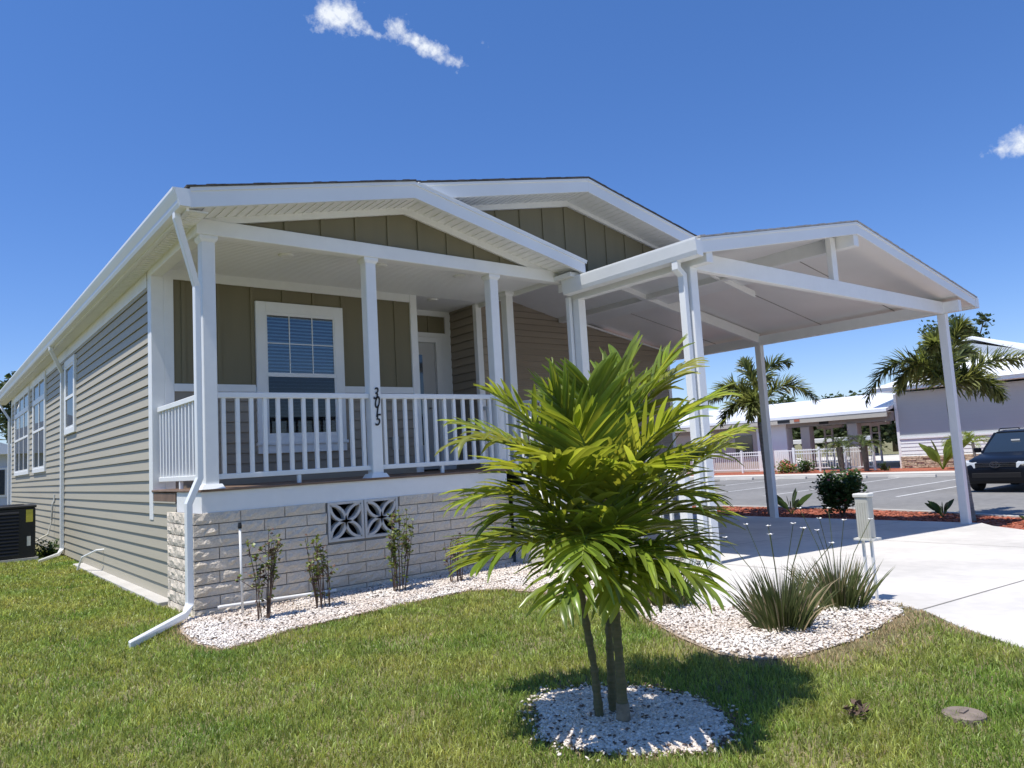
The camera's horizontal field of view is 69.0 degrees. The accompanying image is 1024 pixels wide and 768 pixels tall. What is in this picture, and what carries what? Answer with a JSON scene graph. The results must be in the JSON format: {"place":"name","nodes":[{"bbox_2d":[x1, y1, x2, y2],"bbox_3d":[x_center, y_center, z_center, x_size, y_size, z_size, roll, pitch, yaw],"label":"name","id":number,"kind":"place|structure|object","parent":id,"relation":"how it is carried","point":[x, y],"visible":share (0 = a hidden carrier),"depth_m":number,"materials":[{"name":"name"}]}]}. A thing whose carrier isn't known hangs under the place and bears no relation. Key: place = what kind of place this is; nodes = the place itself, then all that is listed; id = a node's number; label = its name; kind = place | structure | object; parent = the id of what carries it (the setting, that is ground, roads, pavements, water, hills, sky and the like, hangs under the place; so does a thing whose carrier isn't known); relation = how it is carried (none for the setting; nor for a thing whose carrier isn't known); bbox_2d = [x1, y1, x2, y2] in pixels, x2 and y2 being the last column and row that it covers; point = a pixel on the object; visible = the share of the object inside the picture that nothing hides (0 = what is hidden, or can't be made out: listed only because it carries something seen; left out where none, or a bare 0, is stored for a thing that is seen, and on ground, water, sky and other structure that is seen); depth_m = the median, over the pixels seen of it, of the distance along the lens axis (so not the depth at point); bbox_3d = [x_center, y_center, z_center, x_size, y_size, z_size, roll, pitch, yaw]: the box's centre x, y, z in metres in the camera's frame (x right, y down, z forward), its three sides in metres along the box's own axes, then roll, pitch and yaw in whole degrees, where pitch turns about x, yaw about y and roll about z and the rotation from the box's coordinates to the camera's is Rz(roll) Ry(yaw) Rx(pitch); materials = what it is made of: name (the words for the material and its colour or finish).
{"place":"outdoors","nodes":[
{"label":"outdoors","id":0,"kind":"place"},
{"bbox_2d":[0,439,1023,767],"bbox_3d":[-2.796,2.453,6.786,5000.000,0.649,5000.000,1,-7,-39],"label":"lawn ground","id":1,"kind":"structure","parent":0,"point":[684,651],"depth_m":4.07,"materials":[{"name":"green plant"}]},
{"bbox_2d":[0,442,10,504],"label":"neighbour home","id":2,"kind":"object","parent":1,"relation":"on","point":[3,469],"visible":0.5,"depth_m":28.18,"materials":[{"name":"grey"}]},
{"bbox_2d":[0,468,6,496],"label":"window","id":3,"kind":"structure","parent":2,"relation":"in","point":[3,471],"depth_m":28.17,"materials":[{"name":"white plastic"}]},
{"bbox_2d":[0,371,15,443],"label":"broadleaf tree","id":4,"kind":"object","parent":1,"relation":"on","point":[3,420],"visible":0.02,"depth_m":34.06,"materials":[{"name":"green plant"}]},
{"bbox_2d":[0,504,37,562],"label":"air conditioner","id":5,"kind":"object","parent":1,"relation":"on","point":[17,531],"visible":0.99,"depth_m":12.61,"materials":[{"name":"black paint"}]},
{"bbox_2d":[35,538,62,556],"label":"ground plant","id":6,"kind":"object","parent":1,"relation":"on","point":[50,550],"visible":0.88,"depth_m":13.20,"materials":[{"name":"green plant"}]},
{"bbox_2d":[73,563,168,605],"bbox_3d":[-5.117,2.537,9.557,0.160,0.085,5.200,1,-7,-39],"label":"footing strip","id":7,"kind":"object","parent":1,"relation":"on","point":[154,597],"visible":0.5,"depth_m":8.79,"materials":[{"name":"concrete"}]},
{"bbox_2d":[0,176,754,647],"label":"house","id":8,"kind":"structure","parent":1,"relation":"on","point":[196,378],"depth_m":9.05,"materials":[{"name":"beige plastic"}]},
{"bbox_2d":[14,385,30,475],"bbox_3d":[-12.221,1.234,18.560,0.052,2.070,3.100,1,-7,-39],"label":"window","id":9,"kind":"structure","parent":8,"relation":"in","point":[22,402],"depth_m":18.40,"materials":[{"name":"white plastic"}]},
{"bbox_2d":[32,370,46,472],"bbox_3d":[-10.137,0.858,15.964,0.052,2.070,2.000,1,-7,-39],"label":"window","id":10,"kind":"structure","parent":8,"relation":"in","point":[39,385],"depth_m":15.86,"materials":[{"name":"white plastic"}]},
{"bbox_2d":[64,354,76,434],"bbox_3d":[-7.592,0.203,12.799,0.052,1.300,1.060,1,-7,-39],"label":"window","id":11,"kind":"structure","parent":8,"relation":"in","point":[70,383],"depth_m":12.74,"materials":[{"name":"white plastic"}]},
{"bbox_2d":[254,301,348,453],"bbox_3d":[-2.682,-0.081,9.519,1.200,1.900,0.075,1,-7,-39],"label":"window","id":12,"kind":"structure","parent":8,"relation":"in","point":[299,348],"depth_m":9.51,"materials":[{"name":"white plastic"}]},
{"bbox_2d":[418,337,446,469],"bbox_3d":[-1.499,0.302,11.545,1.020,2.100,0.122,1,-7,-39],"label":"front door","id":13,"kind":"structure","parent":8,"relation":"in","point":[430,349],"depth_m":11.76,"materials":[{"name":"white plastic"}]},
{"bbox_2d":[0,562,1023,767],"bbox_3d":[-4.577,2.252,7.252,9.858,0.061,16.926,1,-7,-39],"label":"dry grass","id":14,"kind":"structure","parent":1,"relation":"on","point":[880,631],"depth_m":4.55,"materials":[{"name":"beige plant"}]},
{"bbox_2d":[179,562,904,659],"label":"gravel","id":15,"kind":"structure","parent":1,"relation":"on","point":[440,584],"depth_m":5.95,"materials":[{"name":"white gravel"}]},
{"bbox_2d":[238,522,243,613],"bbox_3d":[-2.468,1.692,6.772,0.035,0.855,0.035,-4,-6,9],"label":"sprinkler riser","id":16,"kind":"object","parent":15,"relation":"on","point":[241,569],"visible":0.87,"depth_m":6.77,"materials":[{"name":"white plastic"}]},
{"bbox_2d":[235,526,284,619],"bbox_3d":[-2.178,1.654,6.466,0.204,0.819,0.464,-8,-7,39],"label":"shrub","id":17,"kind":"object","parent":15,"relation":"on","point":[272,568],"visible":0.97,"depth_m":6.50,"materials":[{"name":"green plant"}]},
{"bbox_2d":[217,589,336,609],"bbox_3d":[-2.229,2.060,7.149,1.174,0.061,0.031,1,-7,-40],"label":"irrigation pipe","id":18,"kind":"object","parent":15,"relation":"on","point":[275,598],"visible":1,"depth_m":7.12,"materials":[{"name":"white plastic"}]},
{"bbox_2d":[300,534,337,607],"bbox_3d":[-1.782,1.729,6.855,0.309,0.701,0.236,1,-7,-39],"label":"shrub","id":19,"kind":"object","parent":15,"relation":"on","point":[317,577],"visible":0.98,"depth_m":6.85,"materials":[{"name":"green plant"}]},
{"bbox_2d":[384,508,413,591],"bbox_3d":[-1.146,1.683,7.519,0.309,0.850,0.370,-4,-6,9],"label":"shrub","id":20,"kind":"object","parent":15,"relation":"on","point":[406,546],"visible":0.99,"depth_m":7.51,"materials":[{"name":"green plant"}]},
{"bbox_2d":[442,533,465,583],"bbox_3d":[-0.599,1.857,7.858,0.269,0.546,0.217,1,-7,-39],"label":"shrub","id":21,"kind":"object","parent":15,"relation":"on","point":[459,569],"visible":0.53,"depth_m":7.84,"materials":[{"name":"green plant"}]},
{"bbox_2d":[186,563,892,655],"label":"leaf litter chips","id":22,"kind":"object","parent":15,"relation":"on","point":[713,608],"visible":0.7,"depth_m":5.97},
{"bbox_2d":[625,515,715,608],"bbox_3d":[1.249,1.460,6.180,0.877,0.762,0.894,-7,-7,36],"label":"iris clump","id":23,"kind":"object","parent":15,"relation":"on","point":[667,600],"visible":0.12,"depth_m":6.04,"materials":[{"name":"green plant"}]},
{"bbox_2d":[718,522,844,632],"bbox_3d":[1.850,1.329,5.153,0.779,0.754,0.810,-1,-6,-19],"label":"iris clump","id":24,"kind":"object","parent":15,"relation":"on","point":[792,608],"visible":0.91,"depth_m":5.08,"materials":[{"name":"green plant"}]},
{"bbox_2d":[779,507,893,610],"bbox_3d":[2.479,1.339,5.741,0.790,0.775,0.819,1,-7,-39],"label":"iris clump","id":25,"kind":"object","parent":15,"relation":"on","point":[850,594],"visible":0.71,"depth_m":5.61,"materials":[{"name":"green plant"}]},
{"bbox_2d":[538,691,727,754],"bbox_3d":[0.562,1.607,3.598,0.884,0.001,0.938,-3,-6,1],"label":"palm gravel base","id":26,"kind":"object","parent":1,"relation":"on","point":[641,754],"visible":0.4,"depth_m":3.23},
{"bbox_2d":[520,682,751,761],"bbox_3d":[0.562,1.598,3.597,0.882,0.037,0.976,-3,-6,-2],"label":"gravel","id":27,"kind":"structure","parent":26,"relation":"on","point":[647,732],"depth_m":3.47,"materials":[{"name":"white gravel"}]},
{"bbox_2d":[435,330,758,721],"bbox_3d":[0.434,0.695,3.758,1.670,1.894,1.554,-4,-6,6],"label":"palm tree","id":28,"kind":"object","parent":27,"relation":"on","point":[587,459],"visible":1,"depth_m":3.44,"materials":[{"name":"green plant"}]},
{"bbox_2d":[529,682,736,752],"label":"leaf litter chips","id":29,"kind":"object","parent":27,"relation":"on","point":[624,742],"visible":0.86,"depth_m":3.50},
{"bbox_2d":[768,393,797,447],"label":"broadleaf tree","id":30,"kind":"object","parent":1,"relation":"on","point":[787,400],"visible":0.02,"depth_m":69.33,"materials":[{"name":"green plant"}]},
{"bbox_2d":[688,467,954,475],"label":"mulch bed","id":31,"kind":"object","parent":1,"relation":"on","point":[870,470],"depth_m":34.85,"materials":[{"name":"red wood"}]},
{"bbox_2d":[686,449,775,473],"bbox_3d":[10.614,4.501,42.164,0.090,1.200,9.490,1,-7,-39],"label":"picket fence","id":32,"kind":"object","parent":31,"relation":"on","point":[741,453],"visible":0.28,"depth_m":39.98,"materials":[{"name":"white plastic"}]},
{"bbox_2d":[774,459,796,472],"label":"hedge bush","id":33,"kind":"object","parent":31,"relation":"on","point":[784,467],"visible":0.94,"depth_m":36.76,"materials":[{"name":"green plant"}]},
{"bbox_2d":[793,457,815,472],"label":"hedge bush","id":34,"kind":"object","parent":31,"relation":"on","point":[804,469],"visible":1,"depth_m":36.01,"materials":[{"name":"green plant"}]},
{"bbox_2d":[792,446,876,470],"bbox_3d":[15.529,3.615,36.043,0.090,1.200,4.090,1,-7,-39],"label":"picket fence","id":35,"kind":"object","parent":31,"relation":"on","point":[819,457],"visible":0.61,"depth_m":36.11,"materials":[{"name":"white plastic"}]},
{"bbox_2d":[776,449,793,464],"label":"pool gate","id":36,"kind":"structure","parent":35,"relation":"attached to","point":[784,451],"depth_m":38.08,"materials":[{"name":"white plastic"}]},
{"bbox_2d":[813,434,864,471],"bbox_3d":[15.337,3.220,34.687,2.167,1.749,2.382,1,-7,-39],"label":"date palm","id":37,"kind":"object","parent":31,"relation":"on","point":[839,451],"visible":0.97,"depth_m":34.58,"materials":[{"name":"green plant"}]},
{"bbox_2d":[839,433,891,470],"bbox_3d":[16.255,3.079,33.873,2.245,1.762,2.102,1,-7,-39],"label":"date palm","id":38,"kind":"object","parent":31,"relation":"on","point":[861,439],"visible":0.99,"depth_m":33.81,"materials":[{"name":"green plant"}]},
{"bbox_2d":[877,461,890,470],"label":"hedge bush","id":39,"kind":"object","parent":31,"relation":"on","point":[884,465],"visible":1,"depth_m":33.30,"materials":[{"name":"green plant"}]},
{"bbox_2d":[918,436,972,468],"bbox_3d":[18.320,2.899,31.597,1.962,1.476,1.778,-4,-6,2],"label":"bird of paradise","id":40,"kind":"object","parent":31,"relation":"on","point":[932,454],"visible":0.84,"depth_m":31.46,"materials":[{"name":"green plant"}]},
{"bbox_2d":[941,435,976,447],"bbox_3d":[18.893,2.822,31.374,1.372,1.480,1.260,-7,-7,31],"label":"young palm","id":41,"kind":"object","parent":31,"relation":"on","point":[946,441],"visible":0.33,"depth_m":31.33,"materials":[{"name":"green plant"}]},
{"bbox_2d":[948,430,989,456],"bbox_3d":[18.976,2.666,30.466,1.698,1.603,2.062,1,-7,-39],"label":"young palm","id":42,"kind":"object","parent":31,"relation":"on","point":[972,442],"visible":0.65,"depth_m":30.46,"materials":[{"name":"green plant"}]},
{"bbox_2d":[792,390,870,448],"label":"broadleaf tree","id":43,"kind":"object","parent":1,"relation":"on","point":[818,434],"visible":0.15,"depth_m":66.85,"materials":[{"name":"green plant"}]},
{"bbox_2d":[841,698,872,718],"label":"dead leaves","id":44,"kind":"object","parent":1,"relation":"on","point":[859,704],"visible":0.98,"depth_m":3.38,"materials":[{"name":"brown plant"}]},
{"bbox_2d":[690,476,1023,515],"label":"parking lot","id":45,"kind":"structure","parent":1,"relation":"on","point":[1004,499],"depth_m":22.05,"materials":[{"name":"grey asphalt"}]},
{"bbox_2d":[720,477,753,479],"bbox_3d":[10.773,4.550,35.703,0.175,0.120,1.800,1,-7,-39],"label":"wheel stop","id":46,"kind":"object","parent":45,"relation":"on","point":[745,478],"visible":0.98,"depth_m":35.50,"materials":[{"name":"concrete"}]},
{"bbox_2d":[775,476,806,479],"bbox_3d":[12.453,4.247,33.611,0.175,0.120,1.800,1,-7,-39],"label":"wheel stop","id":47,"kind":"object","parent":45,"relation":"on","point":[786,478],"visible":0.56,"depth_m":33.42,"materials":[{"name":"concrete"}]},
{"bbox_2d":[715,478,956,496],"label":"parking lines","id":48,"kind":"object","parent":45,"relation":"on","point":[863,482],"visible":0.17,"depth_m":25.04,"materials":[{"name":"white paint"}]},
{"bbox_2d":[888,474,936,477],"bbox_3d":[15.812,3.641,29.427,0.175,0.120,1.800,1,-7,-39],"label":"wheel stop","id":49,"kind":"object","parent":45,"relation":"on","point":[914,476],"visible":0.98,"depth_m":29.29,"materials":[{"name":"concrete"}]},
{"bbox_2d":[966,427,1023,489],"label":"parked car","id":50,"kind":"object","parent":45,"relation":"on","point":[999,459],"visible":0.95,"depth_m":20.57,"materials":[{"name":"black paint"}]},
{"bbox_2d":[692,506,1023,529],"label":"mulch bed","id":51,"kind":"object","parent":1,"relation":"on","point":[980,517],"visible":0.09,"depth_m":16.07,"materials":[{"name":"red wood"}]},
{"bbox_2d":[708,353,819,514],"bbox_3d":[6.109,1.188,18.161,2.793,3.991,1.542,-6,-6,22],"label":"foxtail palm","id":52,"kind":"object","parent":51,"relation":"on","point":[748,400],"visible":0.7,"depth_m":18.25,"materials":[{"name":"green plant"}]},
{"bbox_2d":[777,488,812,513],"bbox_3d":[6.669,2.808,17.732,0.725,0.607,0.962,-3,-6,-8],"label":"bird of paradise","id":53,"kind":"object","parent":51,"relation":"on","point":[797,503],"visible":0.97,"depth_m":17.72,"materials":[{"name":"green plant"}]},
{"bbox_2d":[809,464,867,516],"bbox_3d":[7.363,2.357,16.573,1.095,1.180,1.161,1,-7,-39],"label":"hibiscus bush","id":54,"kind":"object","parent":51,"relation":"on","point":[835,494],"visible":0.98,"depth_m":16.45,"materials":[{"name":"green plant"}]},
{"bbox_2d":[925,499,953,516],"bbox_3d":[8.771,2.553,15.234,0.374,0.382,0.482,1,-7,-39],"label":"bird of paradise","id":55,"kind":"object","parent":51,"relation":"on","point":[936,507],"visible":0.95,"depth_m":15.23,"materials":[{"name":"green plant"}]},
{"bbox_2d":[861,314,1023,520],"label":"foxtail palm","id":56,"kind":"object","parent":51,"relation":"on","point":[925,364],"visible":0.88,"depth_m":14.60,"materials":[{"name":"green plant"}]},
{"bbox_2d":[825,393,897,454],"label":"broadleaf tree","id":57,"kind":"object","parent":1,"relation":"on","point":[888,433],"visible":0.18,"depth_m":59.46,"materials":[{"name":"green plant"}]},
{"bbox_2d":[852,493,881,601],"bbox_3d":[2.819,1.317,5.880,0.120,0.900,0.165,1,-7,-39],"label":"utility box","id":58,"kind":"object","parent":1,"relation":"on","point":[864,507],"visible":0.92,"depth_m":5.87,"materials":[{"name":"white"}]},
{"bbox_2d":[720,505,1020,517],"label":"kerb","id":59,"kind":"structure","parent":1,"relation":"on","point":[981,514],"depth_m":16.63,"materials":[{"name":"concrete"}]},
{"bbox_2d":[892,441,898,451],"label":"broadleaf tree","id":60,"kind":"object","parent":1,"relation":"on","point":[895,447],"depth_m":70.92,"materials":[{"name":"green plant"}]},
{"bbox_2d":[913,311,994,353],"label":"broadleaf tree","id":61,"kind":"object","parent":1,"relation":"on","point":[982,317],"visible":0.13,"depth_m":53.86,"materials":[{"name":"green plant"}]},
{"bbox_2d":[942,706,986,727],"bbox_3d":[2.030,1.495,3.340,0.176,0.060,0.176,1,-7,-39],"label":"valve cover","id":62,"kind":"object","parent":1,"relation":"on","point":[970,714],"visible":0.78,"depth_m":3.31,"materials":[{"name":"beige concrete"}]},
{"bbox_2d":[0,0,1023,444],"label":"sky","id":63,"kind":"structure","parent":0,"point":[901,119],"materials":[{"name":"blue"}]},
{"bbox_2d":[690,471,954,479],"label":"pavement","id":64,"kind":"structure","parent":0,"point":[886,474],"depth_m":32.35,"materials":[{"name":"concrete"}]},
{"bbox_2d":[644,515,1023,648],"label":"driveway","id":65,"kind":"structure","parent":0,"point":[938,569],"depth_m":8.24,"materials":[{"name":"concrete"}]},
{"bbox_2d":[558,220,979,565],"bbox_3d":[2.941,0.176,13.580,8.110,5.140,7.520,1,-7,-39],"label":"carport","id":66,"kind":"object","parent":65,"relation":"on","point":[810,280],"visible":0.76,"depth_m":12.09,"materials":[{"name":"white metal"}]},
{"bbox_2d":[675,521,1022,608],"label":"driveway joint","id":67,"kind":"object","parent":65,"relation":"on","point":[908,541],"visible":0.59,"depth_m":7.99,"materials":[{"name":"grey concrete"}]},
{"bbox_2d":[796,454,900,470],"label":"patio","id":68,"kind":"structure","parent":0,"point":[892,460],"depth_m":46.57,"materials":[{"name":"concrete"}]},
{"bbox_2d":[675,393,894,472],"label":"pavilion","id":69,"kind":"structure","parent":68,"relation":"on","point":[854,414],"depth_m":39.27,"materials":[{"name":"white metal"}]},
{"bbox_2d":[735,435,753,457],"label":"room window","id":70,"kind":"structure","parent":69,"relation":"in","point":[747,439],"depth_m":41.28,"materials":[{"name":"grey glass"}]},
{"bbox_2d":[793,436,870,461],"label":"shade canopy","id":71,"kind":"object","parent":68,"relation":"on","point":[821,440],"visible":0.13,"depth_m":49.71,"materials":[{"name":"white plastic"}]},
{"bbox_2d":[868,336,1023,467],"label":"clubhouse","id":72,"kind":"structure","parent":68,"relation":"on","point":[921,416],"depth_m":33.59,"materials":[{"name":"white paint"}]}
]}

